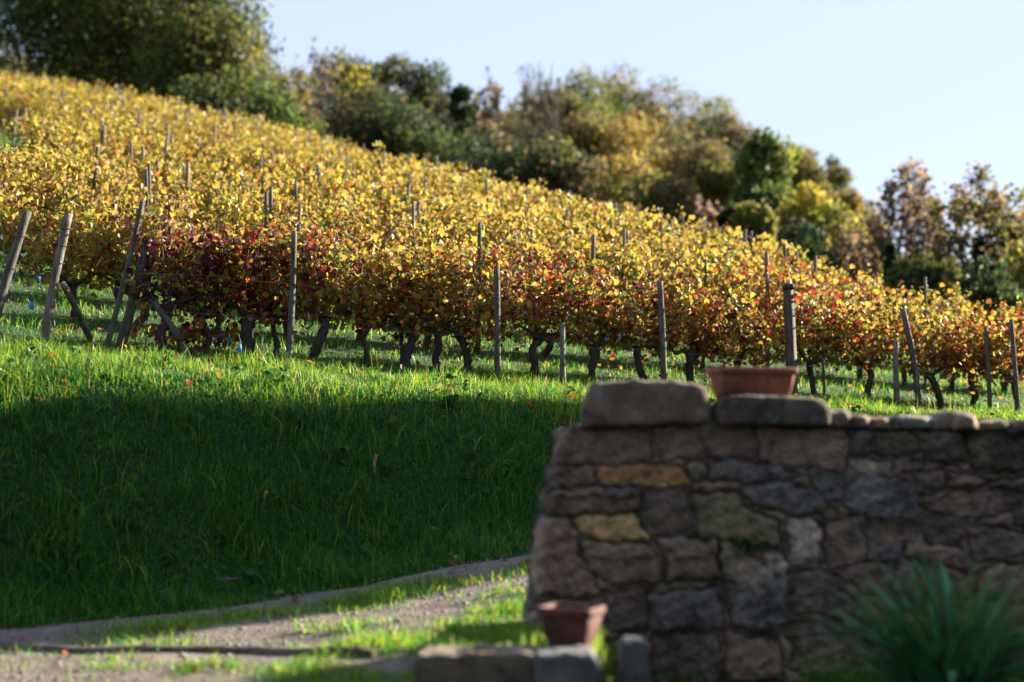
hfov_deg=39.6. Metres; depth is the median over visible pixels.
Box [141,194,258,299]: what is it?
grapevine
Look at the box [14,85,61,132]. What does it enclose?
grapevine
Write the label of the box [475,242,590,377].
grapevine
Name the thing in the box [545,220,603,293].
grapevine
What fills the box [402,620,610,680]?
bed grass
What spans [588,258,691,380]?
grapevine
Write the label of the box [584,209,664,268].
grapevine
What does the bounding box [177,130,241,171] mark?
grapevine
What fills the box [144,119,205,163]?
grapevine
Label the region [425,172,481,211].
grapevine
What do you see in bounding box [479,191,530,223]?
grapevine
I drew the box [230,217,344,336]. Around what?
grapevine
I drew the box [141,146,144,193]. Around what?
row post
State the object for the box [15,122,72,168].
grapevine
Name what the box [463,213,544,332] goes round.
grapevine
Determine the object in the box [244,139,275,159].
grapevine
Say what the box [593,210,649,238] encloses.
grapevine
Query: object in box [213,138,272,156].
grapevine
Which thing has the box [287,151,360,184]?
grapevine
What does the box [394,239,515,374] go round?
grapevine
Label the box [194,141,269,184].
grapevine
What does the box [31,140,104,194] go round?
grapevine
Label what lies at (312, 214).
grapevine
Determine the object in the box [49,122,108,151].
grapevine
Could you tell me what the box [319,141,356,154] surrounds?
grapevine
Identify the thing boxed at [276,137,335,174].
grapevine
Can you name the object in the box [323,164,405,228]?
grapevine
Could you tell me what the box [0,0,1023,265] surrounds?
sky
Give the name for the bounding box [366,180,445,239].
grapevine
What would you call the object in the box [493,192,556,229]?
grapevine
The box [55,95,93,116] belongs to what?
grapevine
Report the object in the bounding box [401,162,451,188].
grapevine
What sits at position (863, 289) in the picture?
grapevine
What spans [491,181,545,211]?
grapevine
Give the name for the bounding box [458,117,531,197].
broadleaf tree
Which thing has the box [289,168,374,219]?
grapevine
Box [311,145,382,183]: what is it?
grapevine
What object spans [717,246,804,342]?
grapevine
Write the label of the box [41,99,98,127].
grapevine
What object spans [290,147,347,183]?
grapevine
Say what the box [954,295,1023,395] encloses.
grapevine
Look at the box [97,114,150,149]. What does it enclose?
grapevine
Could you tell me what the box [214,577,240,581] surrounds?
stray stone
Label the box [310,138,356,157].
grapevine
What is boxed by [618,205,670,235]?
grapevine
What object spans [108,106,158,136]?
grapevine
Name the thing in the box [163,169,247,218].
grapevine
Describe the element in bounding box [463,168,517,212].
grapevine
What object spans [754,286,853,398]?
grapevine
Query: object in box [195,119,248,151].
grapevine
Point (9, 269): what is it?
vineyard post
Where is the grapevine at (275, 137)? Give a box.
[247,130,291,149]
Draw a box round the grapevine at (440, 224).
[398,216,486,327]
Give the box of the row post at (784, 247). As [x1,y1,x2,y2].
[783,244,786,267]
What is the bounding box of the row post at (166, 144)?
[162,135,167,175]
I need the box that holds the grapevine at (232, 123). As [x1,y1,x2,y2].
[209,116,258,145]
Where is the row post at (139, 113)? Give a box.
[138,110,140,138]
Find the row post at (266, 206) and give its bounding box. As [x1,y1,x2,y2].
[264,192,267,253]
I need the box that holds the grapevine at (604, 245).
[572,227,640,313]
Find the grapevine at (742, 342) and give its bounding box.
[689,280,782,367]
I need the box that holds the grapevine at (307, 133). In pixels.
[298,130,336,152]
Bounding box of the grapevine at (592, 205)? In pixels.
[552,198,625,242]
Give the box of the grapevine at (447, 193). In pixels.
[426,184,466,210]
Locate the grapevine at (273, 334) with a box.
[210,217,338,357]
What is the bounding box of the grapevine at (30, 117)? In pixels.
[21,113,78,132]
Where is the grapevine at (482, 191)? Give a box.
[454,178,508,204]
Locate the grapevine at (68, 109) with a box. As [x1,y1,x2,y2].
[60,104,116,143]
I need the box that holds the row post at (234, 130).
[234,121,235,146]
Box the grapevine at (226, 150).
[166,144,241,186]
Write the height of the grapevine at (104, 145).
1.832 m
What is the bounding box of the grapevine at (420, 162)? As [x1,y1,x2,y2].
[381,156,428,183]
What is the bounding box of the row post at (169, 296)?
[167,194,171,302]
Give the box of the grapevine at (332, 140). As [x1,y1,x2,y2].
[314,130,345,163]
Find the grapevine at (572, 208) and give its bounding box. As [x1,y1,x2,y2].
[557,197,600,246]
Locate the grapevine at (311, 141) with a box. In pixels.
[289,133,341,158]
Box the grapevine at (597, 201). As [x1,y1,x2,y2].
[595,200,645,225]
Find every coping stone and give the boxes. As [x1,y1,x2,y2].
[826,408,850,428]
[851,414,870,429]
[870,416,890,429]
[886,414,936,430]
[926,410,976,430]
[950,413,978,431]
[977,419,1009,431]
[1009,420,1023,432]
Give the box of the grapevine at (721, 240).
[684,237,745,275]
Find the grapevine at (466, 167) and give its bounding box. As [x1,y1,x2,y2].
[423,161,475,193]
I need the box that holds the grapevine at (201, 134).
[176,122,227,162]
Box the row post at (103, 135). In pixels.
[101,126,104,161]
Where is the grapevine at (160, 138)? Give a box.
[111,133,180,166]
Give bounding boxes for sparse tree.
[496,63,561,155]
[824,153,849,193]
[935,210,964,266]
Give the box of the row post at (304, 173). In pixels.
[303,171,305,188]
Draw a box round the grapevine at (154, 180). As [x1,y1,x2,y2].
[116,164,201,224]
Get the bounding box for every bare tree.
[289,37,340,129]
[428,70,461,149]
[530,61,565,159]
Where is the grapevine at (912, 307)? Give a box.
[852,285,946,384]
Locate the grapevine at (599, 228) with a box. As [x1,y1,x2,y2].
[554,209,627,262]
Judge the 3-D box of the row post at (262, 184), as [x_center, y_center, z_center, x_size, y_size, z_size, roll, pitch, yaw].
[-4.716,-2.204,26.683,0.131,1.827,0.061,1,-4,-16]
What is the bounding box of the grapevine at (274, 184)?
[255,166,316,216]
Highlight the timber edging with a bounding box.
[0,642,377,657]
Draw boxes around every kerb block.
[412,643,534,681]
[533,645,603,681]
[616,636,651,681]
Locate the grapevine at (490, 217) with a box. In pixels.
[469,203,537,316]
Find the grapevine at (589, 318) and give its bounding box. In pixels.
[535,259,634,382]
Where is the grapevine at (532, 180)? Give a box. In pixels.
[499,177,546,210]
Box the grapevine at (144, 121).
[133,113,172,137]
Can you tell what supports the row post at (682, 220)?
on the ground at (330, 346)
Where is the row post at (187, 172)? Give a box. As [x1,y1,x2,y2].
[185,162,189,221]
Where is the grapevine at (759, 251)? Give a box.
[712,226,777,280]
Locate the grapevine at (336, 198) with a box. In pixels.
[268,178,357,250]
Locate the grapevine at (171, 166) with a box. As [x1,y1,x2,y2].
[150,149,183,178]
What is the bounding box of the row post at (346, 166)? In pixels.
[345,155,347,189]
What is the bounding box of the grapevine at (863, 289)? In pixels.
[800,263,884,362]
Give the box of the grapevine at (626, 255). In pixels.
[552,225,660,313]
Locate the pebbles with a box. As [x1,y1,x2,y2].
[0,550,530,681]
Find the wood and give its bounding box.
[1,47,1013,349]
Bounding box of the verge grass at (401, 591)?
[0,557,1023,681]
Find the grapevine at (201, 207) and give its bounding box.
[157,169,263,233]
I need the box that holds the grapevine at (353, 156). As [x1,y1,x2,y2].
[310,144,357,163]
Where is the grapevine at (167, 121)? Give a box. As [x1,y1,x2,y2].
[140,116,186,137]
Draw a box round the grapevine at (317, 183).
[257,163,360,227]
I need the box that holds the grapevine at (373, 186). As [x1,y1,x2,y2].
[352,176,428,229]
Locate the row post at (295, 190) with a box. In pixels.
[294,181,296,225]
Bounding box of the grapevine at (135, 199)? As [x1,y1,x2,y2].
[62,187,179,302]
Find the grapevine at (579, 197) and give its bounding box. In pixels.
[572,194,617,223]
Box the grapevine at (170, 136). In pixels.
[149,129,193,156]
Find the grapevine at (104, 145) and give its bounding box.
[76,138,154,187]
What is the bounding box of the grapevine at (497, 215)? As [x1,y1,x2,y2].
[440,195,512,296]
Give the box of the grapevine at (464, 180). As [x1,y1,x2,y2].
[434,177,508,240]
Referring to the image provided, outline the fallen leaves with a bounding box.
[1,317,1021,673]
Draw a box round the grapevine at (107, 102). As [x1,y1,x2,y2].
[83,93,127,118]
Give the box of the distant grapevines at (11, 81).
[0,67,309,144]
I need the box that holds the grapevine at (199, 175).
[134,153,216,203]
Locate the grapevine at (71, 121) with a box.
[63,110,115,148]
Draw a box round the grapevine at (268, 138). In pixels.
[226,131,269,157]
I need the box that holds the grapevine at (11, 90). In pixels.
[0,89,32,135]
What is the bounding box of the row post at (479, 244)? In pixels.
[477,222,481,352]
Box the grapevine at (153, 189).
[101,168,200,220]
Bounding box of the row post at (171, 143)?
[170,134,172,159]
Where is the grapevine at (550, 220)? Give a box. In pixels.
[506,206,583,251]
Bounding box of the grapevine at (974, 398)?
[929,303,1015,408]
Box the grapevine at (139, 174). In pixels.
[105,152,172,195]
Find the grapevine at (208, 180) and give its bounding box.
[137,149,241,210]
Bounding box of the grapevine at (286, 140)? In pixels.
[282,133,330,161]
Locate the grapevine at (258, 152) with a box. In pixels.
[237,139,323,188]
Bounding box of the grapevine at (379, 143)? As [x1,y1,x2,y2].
[353,141,420,201]
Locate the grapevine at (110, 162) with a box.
[91,154,160,186]
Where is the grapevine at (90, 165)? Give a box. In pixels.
[26,147,129,252]
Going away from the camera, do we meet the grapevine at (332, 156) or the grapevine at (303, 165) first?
the grapevine at (303, 165)
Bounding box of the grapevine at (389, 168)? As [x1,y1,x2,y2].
[374,160,435,197]
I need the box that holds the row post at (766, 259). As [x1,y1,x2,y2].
[764,252,769,366]
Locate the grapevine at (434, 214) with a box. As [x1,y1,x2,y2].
[401,195,462,245]
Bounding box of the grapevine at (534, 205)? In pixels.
[483,201,542,228]
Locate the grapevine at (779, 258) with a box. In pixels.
[716,234,783,277]
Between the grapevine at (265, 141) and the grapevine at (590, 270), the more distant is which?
the grapevine at (265, 141)
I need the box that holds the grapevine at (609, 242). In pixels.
[597,230,642,289]
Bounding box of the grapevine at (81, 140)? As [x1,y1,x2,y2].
[25,130,99,187]
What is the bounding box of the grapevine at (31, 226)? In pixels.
[0,182,106,297]
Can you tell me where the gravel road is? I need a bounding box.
[0,555,528,681]
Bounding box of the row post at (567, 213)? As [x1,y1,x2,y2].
[566,209,569,234]
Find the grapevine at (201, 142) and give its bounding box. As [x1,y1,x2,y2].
[173,134,227,158]
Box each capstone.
[580,378,710,427]
[709,394,830,426]
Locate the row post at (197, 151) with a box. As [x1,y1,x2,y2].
[196,138,198,159]
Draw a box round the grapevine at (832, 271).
[808,263,866,307]
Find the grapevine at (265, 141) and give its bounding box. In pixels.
[254,131,302,168]
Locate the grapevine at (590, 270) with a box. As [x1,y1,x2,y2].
[541,254,647,361]
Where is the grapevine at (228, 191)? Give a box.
[180,181,255,248]
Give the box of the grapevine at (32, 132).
[14,109,107,169]
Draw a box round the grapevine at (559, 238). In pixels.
[519,212,590,293]
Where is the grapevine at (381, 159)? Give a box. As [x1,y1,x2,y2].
[354,149,402,168]
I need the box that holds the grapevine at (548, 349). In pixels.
[481,238,598,356]
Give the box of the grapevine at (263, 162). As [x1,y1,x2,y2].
[215,150,279,206]
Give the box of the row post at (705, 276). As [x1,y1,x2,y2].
[702,259,706,366]
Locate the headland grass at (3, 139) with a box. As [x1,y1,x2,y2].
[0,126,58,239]
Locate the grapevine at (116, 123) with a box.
[105,112,157,162]
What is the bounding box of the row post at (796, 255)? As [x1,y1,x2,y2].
[795,251,799,310]
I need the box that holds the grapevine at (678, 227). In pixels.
[639,204,718,259]
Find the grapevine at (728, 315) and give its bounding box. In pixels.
[655,263,753,369]
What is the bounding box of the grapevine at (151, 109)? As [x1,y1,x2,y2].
[117,98,163,122]
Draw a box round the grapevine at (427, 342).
[385,225,475,349]
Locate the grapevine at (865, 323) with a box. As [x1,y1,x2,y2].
[809,294,913,401]
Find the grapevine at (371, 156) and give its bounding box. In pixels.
[350,151,399,178]
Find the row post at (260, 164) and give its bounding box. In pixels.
[259,155,261,182]
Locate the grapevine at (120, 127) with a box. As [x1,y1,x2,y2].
[98,122,151,142]
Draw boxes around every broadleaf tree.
[0,0,130,85]
[0,1,69,75]
[5,0,201,96]
[58,0,226,101]
[119,0,285,124]
[303,45,394,137]
[320,71,422,167]
[355,93,470,171]
[361,52,427,118]
[396,58,460,150]
[430,126,520,188]
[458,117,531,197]
[504,131,614,207]
[527,85,593,152]
[534,63,622,135]
[580,146,662,216]
[596,60,660,156]
[618,166,701,244]
[627,73,685,151]
[641,123,704,199]
[667,86,716,145]
[677,137,743,230]
[680,92,746,170]
[710,124,802,231]
[712,111,759,170]
[719,198,778,249]
[777,141,819,196]
[791,159,842,215]
[817,165,864,218]
[854,213,905,275]
[877,247,955,356]
[1006,198,1023,268]
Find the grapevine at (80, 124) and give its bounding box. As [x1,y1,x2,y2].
[62,114,115,143]
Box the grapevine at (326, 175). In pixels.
[294,165,364,202]
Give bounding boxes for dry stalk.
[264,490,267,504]
[373,455,377,472]
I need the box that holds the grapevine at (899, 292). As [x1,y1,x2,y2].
[856,272,906,344]
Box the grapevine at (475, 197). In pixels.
[402,182,500,240]
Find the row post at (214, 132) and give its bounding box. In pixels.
[213,125,215,144]
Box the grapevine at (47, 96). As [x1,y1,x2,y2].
[13,90,66,118]
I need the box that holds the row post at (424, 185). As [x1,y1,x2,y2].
[423,177,425,201]
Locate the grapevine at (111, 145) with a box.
[65,123,156,181]
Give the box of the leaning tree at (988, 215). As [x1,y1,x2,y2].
[918,161,1023,286]
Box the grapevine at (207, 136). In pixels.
[175,115,234,160]
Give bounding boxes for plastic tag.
[29,292,33,309]
[237,337,241,351]
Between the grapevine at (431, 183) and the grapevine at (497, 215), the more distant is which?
the grapevine at (431, 183)
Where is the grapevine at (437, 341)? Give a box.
[380,239,493,371]
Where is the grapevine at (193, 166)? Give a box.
[182,156,256,201]
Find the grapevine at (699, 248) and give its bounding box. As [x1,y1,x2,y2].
[678,236,728,312]
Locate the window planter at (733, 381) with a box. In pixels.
[706,367,797,399]
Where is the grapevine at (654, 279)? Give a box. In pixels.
[612,253,708,365]
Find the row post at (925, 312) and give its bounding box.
[923,277,926,387]
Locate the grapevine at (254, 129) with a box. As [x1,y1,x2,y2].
[218,119,269,148]
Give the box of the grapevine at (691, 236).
[677,228,702,244]
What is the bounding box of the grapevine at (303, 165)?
[267,158,330,187]
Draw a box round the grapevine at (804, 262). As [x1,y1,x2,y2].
[744,255,818,310]
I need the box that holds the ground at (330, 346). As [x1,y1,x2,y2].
[0,124,1023,681]
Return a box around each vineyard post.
[0,210,31,317]
[39,212,94,346]
[104,201,144,346]
[116,236,191,355]
[286,231,296,364]
[399,284,403,364]
[494,265,500,378]
[560,322,565,383]
[657,281,667,380]
[782,283,797,396]
[821,358,825,398]
[893,342,900,405]
[900,308,922,408]
[984,327,991,410]
[1009,319,1020,415]
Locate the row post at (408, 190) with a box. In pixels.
[405,185,409,212]
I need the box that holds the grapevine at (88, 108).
[66,100,117,140]
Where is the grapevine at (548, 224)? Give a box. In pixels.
[495,205,560,300]
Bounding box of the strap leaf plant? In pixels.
[784,540,1023,681]
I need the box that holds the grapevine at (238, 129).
[232,113,274,136]
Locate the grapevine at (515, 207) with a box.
[458,202,535,246]
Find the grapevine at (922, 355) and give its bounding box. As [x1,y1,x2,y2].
[871,299,979,407]
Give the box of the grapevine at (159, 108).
[140,95,193,135]
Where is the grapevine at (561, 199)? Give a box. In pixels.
[523,192,594,246]
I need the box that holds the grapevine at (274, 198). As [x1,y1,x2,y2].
[216,179,311,244]
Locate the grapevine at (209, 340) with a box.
[136,205,274,355]
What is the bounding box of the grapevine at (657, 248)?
[635,236,688,281]
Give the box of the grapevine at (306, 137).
[269,123,320,153]
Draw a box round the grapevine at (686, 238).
[678,228,718,253]
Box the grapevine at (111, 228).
[57,179,201,326]
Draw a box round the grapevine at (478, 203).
[457,192,516,221]
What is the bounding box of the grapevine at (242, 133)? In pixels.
[225,123,277,158]
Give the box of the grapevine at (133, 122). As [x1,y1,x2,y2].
[107,119,181,179]
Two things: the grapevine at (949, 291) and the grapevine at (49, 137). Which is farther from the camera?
the grapevine at (49, 137)
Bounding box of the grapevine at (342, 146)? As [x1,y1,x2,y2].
[314,140,362,157]
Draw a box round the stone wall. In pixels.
[522,420,1023,681]
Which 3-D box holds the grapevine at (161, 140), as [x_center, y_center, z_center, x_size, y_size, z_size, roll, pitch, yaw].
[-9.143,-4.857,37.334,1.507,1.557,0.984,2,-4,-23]
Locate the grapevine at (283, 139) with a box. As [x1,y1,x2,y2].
[263,133,311,160]
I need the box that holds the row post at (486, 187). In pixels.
[485,179,487,199]
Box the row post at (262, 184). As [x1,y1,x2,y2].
[260,175,264,202]
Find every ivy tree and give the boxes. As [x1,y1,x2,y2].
[440,83,484,154]
[469,102,481,140]
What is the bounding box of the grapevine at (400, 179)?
[359,173,413,209]
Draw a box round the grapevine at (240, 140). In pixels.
[207,130,266,160]
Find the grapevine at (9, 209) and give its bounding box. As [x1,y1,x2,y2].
[0,165,36,264]
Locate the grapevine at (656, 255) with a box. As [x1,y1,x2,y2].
[614,239,703,314]
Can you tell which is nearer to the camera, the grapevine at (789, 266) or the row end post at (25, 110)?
the grapevine at (789, 266)
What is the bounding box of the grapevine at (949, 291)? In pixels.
[901,282,973,373]
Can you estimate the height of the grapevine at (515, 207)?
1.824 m
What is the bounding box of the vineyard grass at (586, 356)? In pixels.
[0,252,1023,405]
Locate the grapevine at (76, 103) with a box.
[53,95,91,109]
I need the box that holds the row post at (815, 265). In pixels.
[813,256,816,332]
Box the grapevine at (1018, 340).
[965,308,1023,407]
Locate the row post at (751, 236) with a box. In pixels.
[750,231,752,268]
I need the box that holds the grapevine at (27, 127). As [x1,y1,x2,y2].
[1,109,81,172]
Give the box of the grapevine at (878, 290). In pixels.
[856,285,937,358]
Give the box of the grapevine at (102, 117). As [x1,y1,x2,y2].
[87,109,128,136]
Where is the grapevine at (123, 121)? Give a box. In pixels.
[102,106,149,136]
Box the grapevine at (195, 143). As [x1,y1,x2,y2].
[160,136,216,171]
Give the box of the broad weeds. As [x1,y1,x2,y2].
[0,343,861,583]
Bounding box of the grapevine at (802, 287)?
[762,268,848,357]
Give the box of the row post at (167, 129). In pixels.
[166,123,168,145]
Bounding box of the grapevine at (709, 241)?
[661,226,750,319]
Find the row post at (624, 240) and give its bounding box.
[620,228,625,342]
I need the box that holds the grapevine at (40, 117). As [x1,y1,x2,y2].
[20,116,70,136]
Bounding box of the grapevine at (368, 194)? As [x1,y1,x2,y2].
[327,189,395,250]
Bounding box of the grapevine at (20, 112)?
[0,95,38,138]
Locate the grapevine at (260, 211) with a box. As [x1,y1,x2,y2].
[232,181,343,279]
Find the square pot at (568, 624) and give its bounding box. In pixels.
[537,602,605,649]
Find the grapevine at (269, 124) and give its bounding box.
[248,122,289,149]
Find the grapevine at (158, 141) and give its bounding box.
[106,130,159,162]
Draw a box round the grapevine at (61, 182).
[40,162,140,278]
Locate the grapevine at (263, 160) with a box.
[240,147,284,175]
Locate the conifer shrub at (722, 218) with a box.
[714,205,737,228]
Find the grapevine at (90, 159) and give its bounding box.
[54,149,144,214]
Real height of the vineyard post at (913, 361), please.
1.733 m
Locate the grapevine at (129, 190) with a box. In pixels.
[98,182,199,283]
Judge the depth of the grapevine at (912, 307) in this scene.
24.45 m
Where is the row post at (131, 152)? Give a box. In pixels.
[130,142,132,176]
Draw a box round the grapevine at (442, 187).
[406,172,469,200]
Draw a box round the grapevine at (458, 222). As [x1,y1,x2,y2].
[386,200,493,304]
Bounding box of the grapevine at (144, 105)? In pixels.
[124,99,180,134]
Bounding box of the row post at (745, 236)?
[744,229,746,262]
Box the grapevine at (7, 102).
[0,90,11,128]
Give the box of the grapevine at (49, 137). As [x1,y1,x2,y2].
[18,127,97,169]
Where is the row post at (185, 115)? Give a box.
[185,107,186,127]
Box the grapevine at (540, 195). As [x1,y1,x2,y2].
[519,182,584,214]
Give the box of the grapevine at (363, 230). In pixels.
[337,198,451,309]
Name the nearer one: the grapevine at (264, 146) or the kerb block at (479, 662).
the kerb block at (479, 662)
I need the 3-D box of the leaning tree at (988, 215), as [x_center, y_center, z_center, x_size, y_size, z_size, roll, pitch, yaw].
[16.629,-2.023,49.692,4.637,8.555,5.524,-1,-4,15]
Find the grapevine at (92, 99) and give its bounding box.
[68,92,125,125]
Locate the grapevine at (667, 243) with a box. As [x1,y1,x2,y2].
[638,227,705,264]
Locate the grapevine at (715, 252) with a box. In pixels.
[676,246,744,333]
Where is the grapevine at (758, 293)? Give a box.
[708,261,807,365]
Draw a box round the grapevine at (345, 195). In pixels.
[295,188,376,262]
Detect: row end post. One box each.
[12,109,17,151]
[21,107,26,136]
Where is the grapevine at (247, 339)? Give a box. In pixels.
[183,217,310,359]
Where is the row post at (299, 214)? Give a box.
[296,204,301,277]
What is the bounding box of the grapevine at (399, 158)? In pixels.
[382,153,418,176]
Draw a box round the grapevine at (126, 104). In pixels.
[95,97,149,121]
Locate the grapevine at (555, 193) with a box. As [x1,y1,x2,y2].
[525,189,580,216]
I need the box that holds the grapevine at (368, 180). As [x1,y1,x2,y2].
[348,173,385,192]
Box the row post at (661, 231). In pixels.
[660,221,662,253]
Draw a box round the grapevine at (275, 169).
[247,162,301,193]
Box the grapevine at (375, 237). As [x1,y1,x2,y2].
[313,231,396,342]
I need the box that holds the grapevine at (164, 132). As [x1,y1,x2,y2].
[163,121,208,148]
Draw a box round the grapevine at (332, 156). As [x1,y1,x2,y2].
[315,151,363,174]
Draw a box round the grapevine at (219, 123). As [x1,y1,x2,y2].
[198,113,241,141]
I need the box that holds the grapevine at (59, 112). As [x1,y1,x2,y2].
[28,104,78,128]
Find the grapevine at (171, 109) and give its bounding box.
[135,103,176,135]
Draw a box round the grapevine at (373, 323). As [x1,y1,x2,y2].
[288,229,422,366]
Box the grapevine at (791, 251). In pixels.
[754,233,828,279]
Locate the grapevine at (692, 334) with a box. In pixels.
[636,268,727,382]
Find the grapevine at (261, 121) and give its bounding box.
[221,108,266,141]
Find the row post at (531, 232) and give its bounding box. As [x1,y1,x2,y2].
[524,229,532,324]
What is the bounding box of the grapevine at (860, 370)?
[815,291,901,381]
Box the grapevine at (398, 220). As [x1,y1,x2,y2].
[351,193,433,272]
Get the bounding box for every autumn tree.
[253,43,283,98]
[463,66,515,144]
[559,107,633,194]
[601,106,690,189]
[828,218,897,300]
[851,156,951,298]
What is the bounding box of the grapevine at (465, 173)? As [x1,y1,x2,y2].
[464,169,503,197]
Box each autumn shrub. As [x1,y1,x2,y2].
[270,63,332,143]
[687,194,724,247]
[771,180,840,250]
[818,202,881,296]
[930,259,962,340]
[1000,239,1023,380]
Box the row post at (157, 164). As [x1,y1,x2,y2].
[156,158,158,203]
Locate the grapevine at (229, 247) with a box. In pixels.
[163,221,271,331]
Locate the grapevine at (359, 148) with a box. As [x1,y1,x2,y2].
[331,146,377,174]
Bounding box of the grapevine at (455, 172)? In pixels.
[425,161,489,194]
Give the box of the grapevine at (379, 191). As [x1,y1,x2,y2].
[374,185,437,215]
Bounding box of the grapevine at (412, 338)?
[338,229,460,369]
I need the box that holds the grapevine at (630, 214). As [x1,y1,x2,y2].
[575,200,640,242]
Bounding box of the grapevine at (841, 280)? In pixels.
[799,271,858,308]
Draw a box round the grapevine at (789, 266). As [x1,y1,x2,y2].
[770,255,829,295]
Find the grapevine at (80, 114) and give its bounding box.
[62,106,109,125]
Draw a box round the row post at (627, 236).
[626,232,628,279]
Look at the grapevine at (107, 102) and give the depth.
49.59 m
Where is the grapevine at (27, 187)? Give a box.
[0,143,74,275]
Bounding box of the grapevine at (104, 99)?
[75,97,129,121]
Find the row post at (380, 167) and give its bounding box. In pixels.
[379,159,381,181]
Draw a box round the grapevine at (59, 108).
[47,100,92,117]
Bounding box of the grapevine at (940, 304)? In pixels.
[890,290,999,390]
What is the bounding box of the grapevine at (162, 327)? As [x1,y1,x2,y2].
[112,203,235,352]
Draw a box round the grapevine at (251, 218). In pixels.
[207,186,302,283]
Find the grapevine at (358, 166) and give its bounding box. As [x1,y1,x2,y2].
[343,155,386,177]
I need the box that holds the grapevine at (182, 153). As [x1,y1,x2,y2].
[159,142,224,190]
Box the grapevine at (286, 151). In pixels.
[250,137,319,173]
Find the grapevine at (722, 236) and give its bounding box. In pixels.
[680,224,746,256]
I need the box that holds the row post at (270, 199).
[268,187,272,284]
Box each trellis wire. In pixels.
[138,273,1000,351]
[170,312,1011,381]
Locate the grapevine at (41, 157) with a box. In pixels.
[0,147,56,256]
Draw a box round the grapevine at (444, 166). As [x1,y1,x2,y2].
[412,153,456,175]
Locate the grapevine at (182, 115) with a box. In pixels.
[164,107,207,129]
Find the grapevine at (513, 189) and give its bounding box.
[480,175,549,212]
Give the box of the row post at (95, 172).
[92,147,99,189]
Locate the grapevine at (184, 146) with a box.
[143,135,201,170]
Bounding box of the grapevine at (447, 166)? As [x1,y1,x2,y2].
[444,164,492,184]
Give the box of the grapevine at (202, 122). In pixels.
[173,117,230,150]
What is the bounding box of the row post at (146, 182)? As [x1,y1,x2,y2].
[143,170,148,300]
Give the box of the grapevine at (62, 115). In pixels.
[37,107,97,127]
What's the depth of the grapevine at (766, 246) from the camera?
33.22 m
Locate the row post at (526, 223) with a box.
[525,208,528,257]
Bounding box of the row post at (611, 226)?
[609,219,613,248]
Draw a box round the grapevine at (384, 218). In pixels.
[338,192,406,288]
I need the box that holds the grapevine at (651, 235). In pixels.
[620,233,687,291]
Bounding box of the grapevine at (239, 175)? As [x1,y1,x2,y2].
[214,163,305,220]
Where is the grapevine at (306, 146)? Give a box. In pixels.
[284,144,325,160]
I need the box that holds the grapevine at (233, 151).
[211,141,257,173]
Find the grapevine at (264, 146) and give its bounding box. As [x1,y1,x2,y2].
[222,136,278,173]
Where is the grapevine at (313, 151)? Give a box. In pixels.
[292,144,340,169]
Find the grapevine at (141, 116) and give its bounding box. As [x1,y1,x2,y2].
[140,112,180,151]
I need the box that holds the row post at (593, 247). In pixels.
[591,234,594,332]
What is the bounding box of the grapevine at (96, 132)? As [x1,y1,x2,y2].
[75,120,140,170]
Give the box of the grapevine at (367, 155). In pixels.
[351,150,382,174]
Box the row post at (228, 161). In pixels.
[227,153,229,167]
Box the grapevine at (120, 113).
[96,106,146,123]
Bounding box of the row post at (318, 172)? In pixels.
[316,165,320,198]
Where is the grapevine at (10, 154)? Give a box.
[0,145,24,186]
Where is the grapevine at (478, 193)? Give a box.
[451,189,506,213]
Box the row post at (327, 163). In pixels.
[326,150,328,178]
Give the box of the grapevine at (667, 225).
[636,217,681,248]
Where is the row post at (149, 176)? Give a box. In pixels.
[147,163,150,274]
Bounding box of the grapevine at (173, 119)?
[158,112,210,139]
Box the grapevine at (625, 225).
[613,215,667,264]
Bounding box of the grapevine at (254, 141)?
[248,131,302,160]
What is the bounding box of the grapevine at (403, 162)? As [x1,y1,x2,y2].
[369,155,421,194]
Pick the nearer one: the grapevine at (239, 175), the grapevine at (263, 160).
the grapevine at (239, 175)
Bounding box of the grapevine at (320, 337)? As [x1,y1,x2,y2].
[237,217,368,362]
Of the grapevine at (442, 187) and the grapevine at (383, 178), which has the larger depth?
the grapevine at (442, 187)
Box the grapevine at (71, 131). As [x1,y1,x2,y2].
[41,126,131,206]
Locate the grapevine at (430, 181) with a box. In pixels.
[403,173,456,199]
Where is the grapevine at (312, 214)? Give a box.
[273,208,357,317]
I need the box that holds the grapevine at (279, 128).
[265,126,303,149]
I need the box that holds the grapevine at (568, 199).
[548,193,587,208]
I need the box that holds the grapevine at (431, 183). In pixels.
[406,172,454,213]
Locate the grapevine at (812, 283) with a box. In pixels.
[763,269,860,373]
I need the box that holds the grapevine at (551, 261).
[516,227,614,314]
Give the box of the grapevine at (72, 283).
[20,214,144,321]
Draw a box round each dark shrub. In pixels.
[167,57,279,124]
[236,77,338,148]
[770,216,847,334]
[950,256,1023,376]
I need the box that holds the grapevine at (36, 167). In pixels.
[0,140,88,231]
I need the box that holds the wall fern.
[725,527,772,559]
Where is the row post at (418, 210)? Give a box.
[417,199,419,232]
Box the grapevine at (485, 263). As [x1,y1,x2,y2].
[412,236,522,352]
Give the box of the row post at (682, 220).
[681,214,683,237]
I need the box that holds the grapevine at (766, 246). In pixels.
[708,233,782,255]
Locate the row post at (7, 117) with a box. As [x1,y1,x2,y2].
[5,88,8,135]
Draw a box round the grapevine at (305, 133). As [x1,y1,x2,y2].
[293,127,321,142]
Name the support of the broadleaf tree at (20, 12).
on the ground at (330, 346)
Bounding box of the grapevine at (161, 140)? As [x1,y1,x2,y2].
[136,124,191,162]
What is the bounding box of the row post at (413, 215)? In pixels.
[411,203,414,323]
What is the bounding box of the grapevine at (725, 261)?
[708,250,764,338]
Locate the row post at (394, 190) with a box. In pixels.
[392,185,395,214]
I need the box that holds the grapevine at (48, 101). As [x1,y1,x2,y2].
[36,97,82,123]

